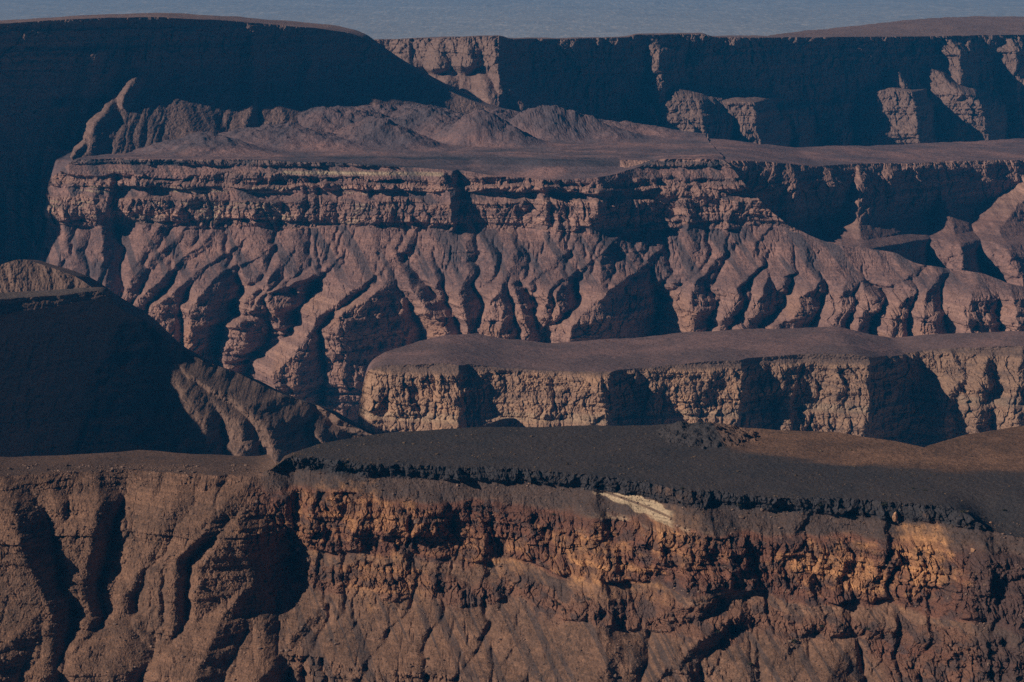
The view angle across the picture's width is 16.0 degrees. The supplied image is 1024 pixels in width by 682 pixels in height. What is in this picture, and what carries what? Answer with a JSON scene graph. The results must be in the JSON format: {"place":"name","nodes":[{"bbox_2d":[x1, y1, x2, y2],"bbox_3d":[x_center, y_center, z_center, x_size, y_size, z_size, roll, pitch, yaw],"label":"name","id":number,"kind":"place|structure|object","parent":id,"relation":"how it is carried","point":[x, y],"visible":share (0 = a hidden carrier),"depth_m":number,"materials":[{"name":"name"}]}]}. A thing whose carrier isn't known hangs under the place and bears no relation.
{"place":"outdoors","nodes":[
{"label":"outdoors","id":0,"kind":"place"},
{"bbox_2d":[0,259,177,341],"bbox_3d":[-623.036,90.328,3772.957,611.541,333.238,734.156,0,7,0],"label":"hill","id":1,"kind":"structure","parent":0,"point":[20,275],"depth_m":3841.41,"materials":[{"name":"brown stone"}]},
{"bbox_2d":[0,13,518,264],"bbox_3d":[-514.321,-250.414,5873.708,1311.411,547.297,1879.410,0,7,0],"label":"butte","id":2,"kind":"object","parent":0,"point":[88,85],"visible":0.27,"depth_m":5716.48,"materials":[{"name":"brown stone"}]},
{"bbox_2d":[0,287,524,464],"bbox_3d":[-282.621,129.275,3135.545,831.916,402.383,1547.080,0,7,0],"label":"ridge","id":3,"kind":"structure","parent":0,"point":[91,370],"depth_m":3263.60,"materials":[{"name":"brown stone"}]},
{"bbox_2d":[0,421,1023,681],"bbox_3d":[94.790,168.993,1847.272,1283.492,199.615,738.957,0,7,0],"label":"plateau","id":4,"kind":"structure","parent":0,"point":[994,465],"depth_m":1895.71,"materials":[{"name":"brown stone"}]},
{"bbox_2d":[0,463,1023,681],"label":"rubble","id":5,"kind":"object","parent":4,"relation":"on","point":[297,548],"visible":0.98,"depth_m":1894.02,"materials":[{"name":"stone"}]},
{"bbox_2d":[264,421,1020,536],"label":"scrub","id":6,"kind":"object","parent":4,"relation":"on","point":[567,463],"visible":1,"depth_m":1959.69,"materials":[{"name":"plant"}]},
{"bbox_2d":[839,508,844,514],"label":"boulder","id":7,"kind":"object","parent":4,"relation":"on","point":[841,511],"visible":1,"depth_m":1826.35,"materials":[{"name":"stone"}]},
{"bbox_2d":[892,512,897,521],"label":"pinnacle","id":8,"kind":"object","parent":4,"relation":"on","point":[894,516],"visible":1,"depth_m":1816.81,"materials":[{"name":"brown stone"}]},
{"bbox_2d":[0,0,1023,38],"bbox_3d":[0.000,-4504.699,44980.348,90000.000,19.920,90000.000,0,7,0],"label":"ground","id":9,"kind":"structure","parent":0,"point":[387,19],"depth_m":27187.88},
{"bbox_2d":[28,103,1023,422],"bbox_3d":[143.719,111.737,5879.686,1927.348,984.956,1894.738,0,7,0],"label":"canyon wall","id":10,"kind":"structure","parent":0,"point":[322,255],"depth_m":5204.51,"materials":[{"name":"brown stone"}]},
{"bbox_2d":[357,326,1023,446],"bbox_3d":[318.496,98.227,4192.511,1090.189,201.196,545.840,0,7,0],"label":"mesa","id":11,"kind":"structure","parent":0,"point":[924,390],"depth_m":4089.15,"materials":[{"name":"brown stone"}]},
{"bbox_2d":[374,16,1023,147],"bbox_3d":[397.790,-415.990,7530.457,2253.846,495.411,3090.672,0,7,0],"label":"canyon rim","id":12,"kind":"object","parent":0,"point":[937,80],"visible":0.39,"depth_m":7008.87,"materials":[{"name":"brown stone"}]},
{"bbox_2d":[617,138,1023,286],"bbox_3d":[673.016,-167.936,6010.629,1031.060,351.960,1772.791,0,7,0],"label":"terrace","id":13,"kind":"structure","parent":0,"point":[959,205],"depth_m":5534.11,"materials":[{"name":"brown stone"}]}
]}

